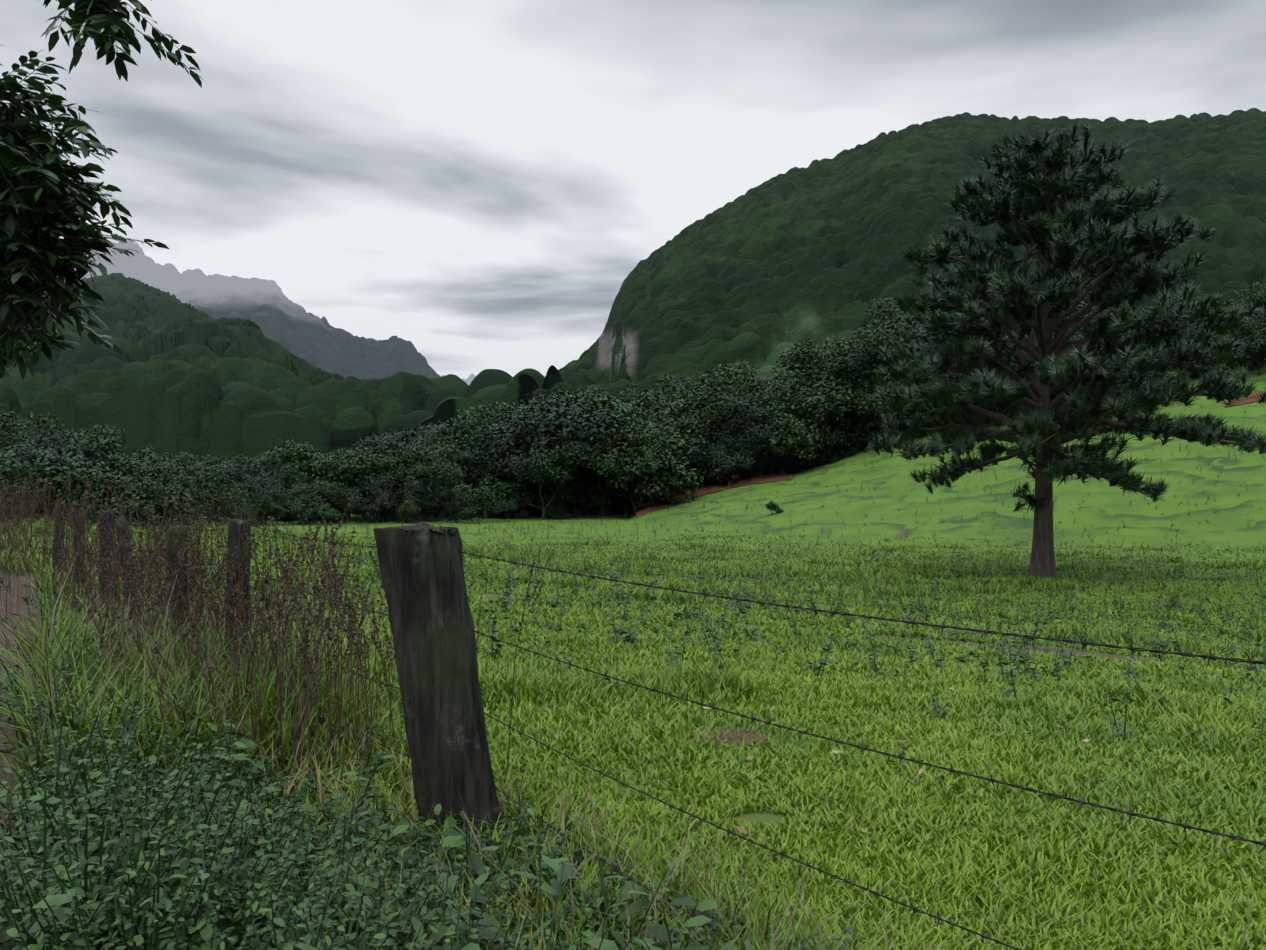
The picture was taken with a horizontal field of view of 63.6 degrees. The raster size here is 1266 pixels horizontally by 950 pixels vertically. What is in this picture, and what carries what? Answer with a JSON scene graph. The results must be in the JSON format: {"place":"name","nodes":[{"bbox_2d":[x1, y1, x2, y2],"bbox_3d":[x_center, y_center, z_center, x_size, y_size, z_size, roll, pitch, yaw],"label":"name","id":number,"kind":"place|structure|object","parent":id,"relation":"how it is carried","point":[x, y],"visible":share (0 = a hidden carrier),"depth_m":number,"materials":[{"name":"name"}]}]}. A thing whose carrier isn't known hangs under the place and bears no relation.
{"place":"outdoors","nodes":[
{"label":"outdoors","id":0,"kind":"place"},
{"bbox_2d":[64,238,443,380],"bbox_3d":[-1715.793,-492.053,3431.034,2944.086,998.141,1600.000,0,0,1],"label":"ridge","id":1,"kind":"structure","parent":0,"point":[271,310],"depth_m":3962.07,"materials":[{"name":"grey stone"}]},
{"bbox_2d":[0,272,566,465],"bbox_3d":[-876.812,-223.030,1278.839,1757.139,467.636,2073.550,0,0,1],"label":"ridge","id":2,"kind":"structure","parent":0,"point":[178,376],"depth_m":247.83,"materials":[{"name":"green plant"}]},
{"bbox_2d":[0,550,865,949],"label":"verge weeds","id":3,"kind":"object","parent":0,"point":[120,840],"visible":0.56,"depth_m":3.09,"materials":[{"name":"green plant"}]},
{"bbox_2d":[0,358,1265,949],"bbox_3d":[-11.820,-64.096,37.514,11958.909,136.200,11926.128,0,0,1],"label":"ground","id":4,"kind":"structure","parent":0,"point":[968,498],"depth_m":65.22,"materials":[{"name":"green plant"}]},
{"bbox_2d":[0,461,36,498],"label":"forest tree","id":5,"kind":"object","parent":4,"relation":"on","point":[12,471],"visible":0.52,"depth_m":36.05,"materials":[{"name":"green plant"}]},
{"bbox_2d":[52,502,65,579],"bbox_3d":[-8.437,1.167,14.986,0.211,1.540,0.138,0,0,1],"label":"fence post","id":6,"kind":"object","parent":4,"relation":"on","point":[57,528],"visible":0.35,"depth_m":14.93,"materials":[{"name":"brown wood"}]},
{"bbox_2d":[0,410,123,464],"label":"tree","id":7,"kind":"object","parent":4,"relation":"on","point":[7,441],"visible":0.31,"depth_m":47.42,"materials":[{"name":"green plant"}]},
{"bbox_2d":[0,448,167,528],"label":"shrub","id":8,"kind":"object","parent":4,"relation":"on","point":[61,471],"visible":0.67,"depth_m":36.55,"materials":[{"name":"green plant"}]},
{"bbox_2d":[0,439,174,521],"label":"shrub","id":9,"kind":"object","parent":4,"relation":"on","point":[149,489],"visible":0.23,"depth_m":38.52,"materials":[{"name":"green plant"}]},
{"bbox_2d":[0,0,206,379],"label":"tree branches","id":10,"kind":"object","parent":4,"relation":"on","point":[43,198],"visible":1,"depth_m":4.92,"materials":[{"name":"green plant"}]},
{"bbox_2d":[98,510,114,606],"bbox_3d":[-5.967,1.159,11.582,0.180,1.520,0.169,0,0,1],"label":"fence post","id":11,"kind":"object","parent":4,"relation":"on","point":[110,517],"visible":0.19,"depth_m":11.53,"materials":[{"name":"brown wood"}]},
{"bbox_2d":[34,455,201,523],"bbox_3d":[-22.749,1.881,42.953,7.193,5.646,5.536,0,0,7],"label":"shrub","id":12,"kind":"object","parent":4,"relation":"on","point":[181,488],"visible":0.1,"depth_m":44.08,"materials":[{"name":"green plant"}]},
{"bbox_2d":[46,430,191,526],"bbox_3d":[-20.246,1.284,39.867,5.709,6.129,4.195,0,0,-26],"label":"shrub","id":13,"kind":"object","parent":4,"relation":"on","point":[91,451],"visible":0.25,"depth_m":40.40,"materials":[{"name":"green plant"}]},
{"bbox_2d":[115,518,141,622],"bbox_3d":[-4.955,1.181,10.095,0.394,1.500,0.141,0,0,14],"label":"fence post","id":14,"kind":"object","parent":4,"relation":"on","point":[119,527],"visible":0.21,"depth_m":10.07,"materials":[{"name":"brown wood"}]},
{"bbox_2d":[63,423,235,519],"bbox_3d":[-21.098,1.338,44.676,5.690,7.046,7.394,0,0,8],"label":"shrub","id":15,"kind":"object","parent":4,"relation":"on","point":[208,481],"visible":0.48,"depth_m":45.27,"materials":[{"name":"green plant"}]},
{"bbox_2d":[167,525,188,648],"bbox_3d":[-3.816,1.171,8.588,0.184,1.500,0.178,0,0,25],"label":"fence post","id":16,"kind":"object","parent":4,"relation":"on","point":[173,553],"visible":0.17,"depth_m":8.55,"materials":[{"name":"brown wood"}]},
{"bbox_2d":[132,460,243,524],"bbox_3d":[-27.465,2.116,60.536,6.127,6.197,6.687,0,0,12],"label":"shrub","id":17,"kind":"object","parent":4,"relation":"on","point":[222,503],"visible":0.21,"depth_m":61.96,"materials":[{"name":"green plant"}]},
{"bbox_2d":[167,461,225,511],"bbox_3d":[-26.664,1.544,60.402,4.712,4.720,3.462,0,0,-39],"label":"forest tree","id":18,"kind":"object","parent":4,"relation":"on","point":[192,470],"visible":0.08,"depth_m":60.00,"materials":[{"name":"green plant"}]},
{"bbox_2d":[167,464,253,514],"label":"forest tree","id":19,"kind":"object","parent":4,"relation":"on","point":[234,495],"visible":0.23,"depth_m":69.72,"materials":[{"name":"green plant"}]},
{"bbox_2d":[185,460,284,519],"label":"shrub","id":20,"kind":"object","parent":4,"relation":"on","point":[243,469],"visible":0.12,"depth_m":80.48,"materials":[{"name":"green plant"}]},
{"bbox_2d":[224,519,250,669],"bbox_3d":[-2.810,1.104,7.227,0.202,1.580,0.190,0,0,1],"label":"fence post","id":21,"kind":"object","parent":4,"relation":"on","point":[234,533],"visible":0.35,"depth_m":7.18,"materials":[{"name":"brown wood"}]},
{"bbox_2d":[193,464,291,521],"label":"shrub","id":22,"kind":"object","parent":4,"relation":"on","point":[278,497],"visible":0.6,"depth_m":77.49,"materials":[{"name":"green plant"}]},
{"bbox_2d":[225,452,270,488],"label":"forest tree","id":23,"kind":"object","parent":4,"relation":"on","point":[252,471],"visible":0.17,"depth_m":95.02,"materials":[{"name":"green plant"}]},
{"bbox_2d":[252,496,284,524],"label":"young tree","id":24,"kind":"object","parent":4,"relation":"on","point":[277,510],"visible":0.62,"depth_m":79.88,"materials":[{"name":"green plant"}]},
{"bbox_2d":[240,486,297,522],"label":"forest tree","id":25,"kind":"object","parent":4,"relation":"on","point":[289,515],"visible":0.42,"depth_m":83.94,"materials":[{"name":"green plant"}]},
{"bbox_2d":[0,465,553,787],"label":"dry stalks","id":26,"kind":"object","parent":4,"relation":"on","point":[115,569],"visible":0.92,"depth_m":6.23,"materials":[{"name":"brown plant"}]},
{"bbox_2d":[252,494,324,524],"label":"shrub","id":27,"kind":"object","parent":4,"relation":"on","point":[303,498],"visible":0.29,"depth_m":83.72,"materials":[{"name":"green plant"}]},
{"bbox_2d":[266,461,313,500],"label":"forest tree","id":28,"kind":"object","parent":4,"relation":"on","point":[293,475],"visible":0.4,"depth_m":92.03,"materials":[{"name":"green plant"}]},
{"bbox_2d":[254,439,343,511],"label":"forest tree","id":29,"kind":"object","parent":4,"relation":"on","point":[302,459],"visible":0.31,"depth_m":94.06,"materials":[{"name":"green plant"}]},
{"bbox_2d":[288,478,345,523],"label":"forest tree","id":30,"kind":"object","parent":4,"relation":"on","point":[328,490],"visible":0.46,"depth_m":86.04,"materials":[{"name":"green plant"}]},
{"bbox_2d":[295,476,382,522],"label":"shrub","id":31,"kind":"object","parent":4,"relation":"on","point":[345,496],"visible":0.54,"depth_m":86.96,"materials":[{"name":"green plant"}]},
{"bbox_2d":[310,446,386,521],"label":"forest tree","id":32,"kind":"object","parent":4,"relation":"on","point":[362,460],"visible":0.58,"depth_m":90.70,"materials":[{"name":"green plant"}]},
{"bbox_2d":[310,473,401,523],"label":"shrub","id":33,"kind":"object","parent":4,"relation":"on","point":[380,502],"visible":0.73,"depth_m":87.26,"materials":[{"name":"green plant"}]},
{"bbox_2d":[350,472,423,522],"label":"shrub","id":34,"kind":"object","parent":4,"relation":"on","point":[404,519],"visible":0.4,"depth_m":88.77,"materials":[{"name":"green plant"}]},
{"bbox_2d":[359,452,420,517],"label":"forest tree","id":35,"kind":"object","parent":4,"relation":"on","point":[390,468],"visible":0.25,"depth_m":93.20,"materials":[{"name":"green plant"}]},
{"bbox_2d":[369,428,418,449],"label":"forest tree","id":36,"kind":"object","parent":4,"relation":"on","point":[409,434],"visible":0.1,"depth_m":141.32,"materials":[{"name":"green plant"}]},
{"bbox_2d":[349,437,454,510],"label":"forest tree","id":37,"kind":"object","parent":4,"relation":"on","point":[390,450],"visible":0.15,"depth_m":99.76,"materials":[{"name":"green plant"}]},
{"bbox_2d":[375,475,441,520],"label":"shrub","id":38,"kind":"object","parent":4,"relation":"on","point":[431,497],"visible":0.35,"depth_m":90.73,"materials":[{"name":"green plant"}]},
{"bbox_2d":[393,419,471,485],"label":"forest tree","id":39,"kind":"object","parent":4,"relation":"on","point":[449,434],"visible":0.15,"depth_m":105.90,"materials":[{"name":"green plant"}]},
{"bbox_2d":[373,522,503,839],"bbox_3d":[-0.778,1.045,4.303,0.584,1.688,0.407,0,0,1],"label":"fence post","id":40,"kind":"object","parent":4,"relation":"on","point":[424,585],"visible":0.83,"depth_m":4.15,"materials":[{"name":"grey wood"}]},
{"bbox_2d":[65,507,1265,949],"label":"barbed wire","id":41,"kind":"object","parent":40,"relation":"attached to","point":[991,779],"visible":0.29,"depth_m":2.75,"materials":[{"name":"grey metal"}]},
{"bbox_2d":[401,428,475,517],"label":"forest tree","id":42,"kind":"object","parent":4,"relation":"on","point":[416,456],"visible":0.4,"depth_m":97.27,"materials":[{"name":"green plant"}]},
{"bbox_2d":[408,450,496,522],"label":"forest tree","id":43,"kind":"object","parent":4,"relation":"on","point":[449,476],"visible":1,"depth_m":87.19,"materials":[{"name":"green plant"}]},
{"bbox_2d":[400,450,508,517],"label":"forest tree","id":44,"kind":"object","parent":4,"relation":"on","point":[486,482],"visible":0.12,"depth_m":96.94,"materials":[{"name":"green plant"}]},
{"bbox_2d":[422,411,509,507],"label":"forest tree","id":45,"kind":"object","parent":4,"relation":"on","point":[494,425],"visible":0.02,"depth_m":108.41,"materials":[{"name":"green plant"}]},
{"bbox_2d":[432,437,515,518],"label":"forest tree","id":46,"kind":"object","parent":4,"relation":"on","point":[485,462],"visible":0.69,"depth_m":98.07,"materials":[{"name":"green plant"}]},
{"bbox_2d":[0,517,952,949],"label":"verge grass","id":47,"kind":"structure","parent":4,"relation":"on","point":[246,721],"depth_m":4.94,"materials":[{"name":"green plant"}]},
{"bbox_2d":[443,486,518,521],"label":"shrub","id":48,"kind":"object","parent":4,"relation":"on","point":[508,506],"visible":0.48,"depth_m":90.29,"materials":[{"name":"green plant"}]},
{"bbox_2d":[484,400,527,510],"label":"forest tree","id":49,"kind":"object","parent":4,"relation":"on","point":[503,413],"visible":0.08,"depth_m":118.91,"materials":[{"name":"green plant"}]},
{"bbox_2d":[477,478,537,518],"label":"shrub","id":50,"kind":"object","parent":4,"relation":"on","point":[526,497],"visible":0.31,"depth_m":98.45,"materials":[{"name":"green plant"}]},
{"bbox_2d":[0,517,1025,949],"bbox_3d":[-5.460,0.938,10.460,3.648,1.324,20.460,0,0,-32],"label":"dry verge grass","id":51,"kind":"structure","parent":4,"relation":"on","point":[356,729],"depth_m":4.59,"materials":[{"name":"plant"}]},
{"bbox_2d":[447,402,579,516],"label":"forest tree","id":52,"kind":"object","parent":4,"relation":"on","point":[470,431],"visible":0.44,"depth_m":98.65,"materials":[{"name":"green plant"}]},
{"bbox_2d":[492,448,572,519],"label":"forest tree","id":53,"kind":"object","parent":4,"relation":"on","point":[555,475],"visible":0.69,"depth_m":96.47,"materials":[{"name":"green plant"}]},
{"bbox_2d":[511,391,566,419],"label":"forest tree","id":54,"kind":"object","parent":4,"relation":"on","point":[536,400],"depth_m":137.26,"materials":[{"name":"green plant"}]},
{"bbox_2d":[464,400,620,511],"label":"forest tree","id":55,"kind":"object","parent":4,"relation":"on","point":[564,421],"visible":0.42,"depth_m":98.30,"materials":[{"name":"green plant"}]},
{"bbox_2d":[500,423,597,516],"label":"forest tree","id":56,"kind":"object","parent":4,"relation":"on","point":[565,458],"visible":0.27,"depth_m":96.13,"materials":[{"name":"green plant"}]},
{"bbox_2d":[532,490,570,519],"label":"shrub","id":57,"kind":"object","parent":4,"relation":"on","point":[552,514],"visible":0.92,"depth_m":98.03,"materials":[{"name":"green plant"}]},
{"bbox_2d":[505,428,617,508],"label":"forest tree","id":58,"kind":"object","parent":4,"relation":"on","point":[537,465],"visible":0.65,"depth_m":95.01,"materials":[{"name":"green plant"}]},
{"bbox_2d":[548,480,614,517],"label":"shrub","id":59,"kind":"object","parent":4,"relation":"on","point":[603,499],"visible":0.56,"depth_m":100.07,"materials":[{"name":"green plant"}]},
{"bbox_2d":[539,424,669,515],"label":"forest tree","id":60,"kind":"object","parent":4,"relation":"on","point":[650,440],"visible":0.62,"depth_m":98.32,"materials":[{"name":"green plant"}]},
{"bbox_2d":[545,383,668,508],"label":"forest tree","id":61,"kind":"object","parent":4,"relation":"on","point":[628,397],"visible":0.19,"depth_m":124.37,"materials":[{"name":"green plant"}]},
{"bbox_2d":[546,400,670,515],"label":"forest tree","id":62,"kind":"object","parent":4,"relation":"on","point":[623,413],"visible":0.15,"depth_m":103.06,"materials":[{"name":"green plant"}]},
{"bbox_2d":[544,389,678,516],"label":"forest tree","id":63,"kind":"object","parent":4,"relation":"on","point":[619,445],"visible":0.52,"depth_m":99.17,"materials":[{"name":"green plant"}]},
{"bbox_2d":[609,492,642,516],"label":"shrub","id":64,"kind":"object","parent":4,"relation":"on","point":[621,501],"visible":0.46,"depth_m":104.95,"materials":[{"name":"green plant"}]},
{"bbox_2d":[577,416,683,503],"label":"forest tree","id":65,"kind":"object","parent":4,"relation":"on","point":[604,483],"visible":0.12,"depth_m":107.57,"materials":[{"name":"green plant"}]},
{"bbox_2d":[4,379,1265,741],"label":"field weeds","id":66,"kind":"object","parent":4,"relation":"on","point":[922,611],"visible":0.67,"depth_m":18.42,"materials":[{"name":"green plant"}]},
{"bbox_2d":[621,434,694,502],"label":"forest tree","id":67,"kind":"object","parent":4,"relation":"on","point":[636,486],"visible":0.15,"depth_m":100.54,"materials":[{"name":"green plant"}]},
{"bbox_2d":[631,422,705,500],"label":"forest tree","id":68,"kind":"object","parent":4,"relation":"on","point":[685,480],"visible":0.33,"depth_m":101.76,"materials":[{"name":"green plant"}]},
{"bbox_2d":[625,390,721,482],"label":"forest tree","id":69,"kind":"object","parent":4,"relation":"on","point":[643,410],"visible":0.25,"depth_m":116.04,"materials":[{"name":"green plant"}]},
{"bbox_2d":[632,392,717,435],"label":"forest tree","id":70,"kind":"object","parent":4,"relation":"on","point":[695,405],"visible":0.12,"depth_m":116.59,"materials":[{"name":"green plant"}]},
{"bbox_2d":[652,388,743,485],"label":"forest tree","id":71,"kind":"object","parent":4,"relation":"on","point":[695,429],"visible":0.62,"depth_m":113.31,"materials":[{"name":"green plant"}]},
{"bbox_2d":[636,473,791,516],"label":"dirt bank","id":72,"kind":"structure","parent":4,"relation":"on","point":[718,486],"depth_m":106.87,"materials":[{"name":"brown soil"}]},
{"bbox_2d":[649,374,779,439],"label":"forest tree","id":73,"kind":"object","parent":4,"relation":"on","point":[678,385],"visible":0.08,"depth_m":133.60,"materials":[{"name":"green plant"}]},
{"bbox_2d":[687,418,751,483],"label":"forest tree","id":74,"kind":"object","parent":4,"relation":"on","point":[728,436],"visible":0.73,"depth_m":110.90,"materials":[{"name":"green plant"}]},
{"bbox_2d":[684,435,754,488],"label":"forest tree","id":75,"kind":"object","parent":4,"relation":"on","point":[737,461],"visible":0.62,"depth_m":106.69,"materials":[{"name":"green plant"}]},
{"bbox_2d":[681,727,772,747],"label":"bare soil","id":76,"kind":"structure","parent":4,"relation":"on","point":[748,734],"depth_m":6.09,"materials":[{"name":"brown soil"}]},
{"bbox_2d":[221,624,1265,949],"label":"grass","id":77,"kind":"structure","parent":4,"relation":"on","point":[1175,744],"depth_m":5.15,"materials":[{"name":"green plant"}]},
{"bbox_2d":[666,359,839,474],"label":"forest tree","id":78,"kind":"object","parent":4,"relation":"on","point":[724,382],"visible":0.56,"depth_m":111.59,"materials":[{"name":"green plant"}]},
{"bbox_2d":[771,456,801,473],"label":"shrub","id":79,"kind":"object","parent":4,"relation":"on","point":[787,464],"visible":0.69,"depth_m":109.83,"materials":[{"name":"green plant"}]},
{"bbox_2d":[730,407,850,473],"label":"forest tree","id":80,"kind":"object","parent":4,"relation":"on","point":[835,438],"visible":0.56,"depth_m":108.71,"materials":[{"name":"green plant"}]},
{"bbox_2d":[739,406,859,474],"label":"forest tree","id":81,"kind":"object","parent":4,"relation":"on","point":[841,449],"visible":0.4,"depth_m":111.68,"materials":[{"name":"green plant"}]},
{"bbox_2d":[751,396,850,462],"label":"forest tree","id":82,"kind":"object","parent":4,"relation":"on","point":[776,406],"visible":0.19,"depth_m":112.27,"materials":[{"name":"green plant"}]},
{"bbox_2d":[758,380,856,465],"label":"forest tree","id":83,"kind":"object","parent":4,"relation":"on","point":[790,435],"visible":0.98,"depth_m":108.14,"materials":[{"name":"green plant"}]},
{"bbox_2d":[802,447,838,470],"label":"shrub","id":84,"kind":"object","parent":4,"relation":"on","point":[816,460],"visible":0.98,"depth_m":109.23,"materials":[{"name":"green plant"}]},
{"bbox_2d":[764,344,895,436],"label":"forest tree","id":85,"kind":"object","parent":4,"relation":"on","point":[849,373],"visible":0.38,"depth_m":115.65,"materials":[{"name":"green plant"}]},
{"bbox_2d":[776,337,909,450],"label":"forest tree","id":86,"kind":"object","parent":4,"relation":"on","point":[801,355],"visible":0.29,"depth_m":114.99,"materials":[{"name":"green plant"}]},
{"bbox_2d":[846,419,878,452],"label":"shrub","id":87,"kind":"object","parent":4,"relation":"on","point":[860,441],"visible":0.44,"depth_m":112.99,"materials":[{"name":"green plant"}]},
{"bbox_2d":[818,367,909,438],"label":"forest tree","id":88,"kind":"object","parent":4,"relation":"on","point":[881,409],"visible":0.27,"depth_m":109.40,"materials":[{"name":"green plant"}]},
{"bbox_2d":[832,377,907,452],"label":"forest tree","id":89,"kind":"object","parent":4,"relation":"on","point":[847,424],"visible":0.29,"depth_m":110.28,"materials":[{"name":"green plant"}]},
{"bbox_2d":[844,375,945,437],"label":"forest tree","id":90,"kind":"object","parent":4,"relation":"on","point":[910,413],"visible":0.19,"depth_m":108.55,"materials":[{"name":"green plant"}]},
{"bbox_2d":[532,108,1265,493],"bbox_3d":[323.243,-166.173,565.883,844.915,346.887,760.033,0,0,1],"label":"forested hill","id":91,"kind":"structure","parent":4,"relation":"on","point":[760,276],"depth_m":353.71,"materials":[{"name":"green plant"}]},
{"bbox_2d":[821,327,993,436],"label":"forest tree","id":92,"kind":"object","parent":4,"relation":"on","point":[857,366],"visible":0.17,"depth_m":113.72,"materials":[{"name":"green plant"}]},
{"bbox_2d":[848,310,1005,412],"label":"forest tree","id":93,"kind":"object","parent":4,"relation":"on","point":[866,365],"visible":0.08,"depth_m":112.37,"materials":[{"name":"green plant"}]},
{"bbox_2d":[855,296,1053,427],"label":"forest tree","id":94,"kind":"object","parent":4,"relation":"on","point":[885,335],"visible":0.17,"depth_m":112.93,"materials":[{"name":"green plant"}]},
{"bbox_2d":[976,399,1012,427],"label":"tree","id":95,"kind":"object","parent":4,"relation":"on","point":[988,404],"visible":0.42,"depth_m":105.15,"materials":[{"name":"green plant"}]},
{"bbox_2d":[977,288,1127,331],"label":"forest tree","id":96,"kind":"object","parent":4,"relation":"on","point":[1080,307],"visible":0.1,"depth_m":112.54,"materials":[{"name":"green plant"}]},
{"bbox_2d":[866,122,1265,576],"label":"pine tree","id":97,"kind":"object","parent":4,"relation":"on","point":[1043,427],"visible":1,"depth_m":36.07,"materials":[{"name":"green plant"}]},
{"bbox_2d":[1219,327,1265,374],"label":"forest tree","id":98,"kind":"object","parent":4,"relation":"on","point":[1253,347],"visible":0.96,"depth_m":95.34,"materials":[{"name":"green plant"}]},
{"bbox_2d":[1228,303,1265,349],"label":"forest tree","id":99,"kind":"object","parent":4,"relation":"on","point":[1249,327],"visible":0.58,"depth_m":96.01,"materials":[{"name":"green plant"}]},
{"bbox_2d":[1235,282,1265,321],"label":"forest tree","id":100,"kind":"object","parent":4,"relation":"on","point":[1261,298],"visible":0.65,"depth_m":104.52,"materials":[{"name":"green plant"}]},
{"bbox_2d":[0,0,1265,379],"label":"sky","id":101,"kind":"structure","parent":0,"point":[478,185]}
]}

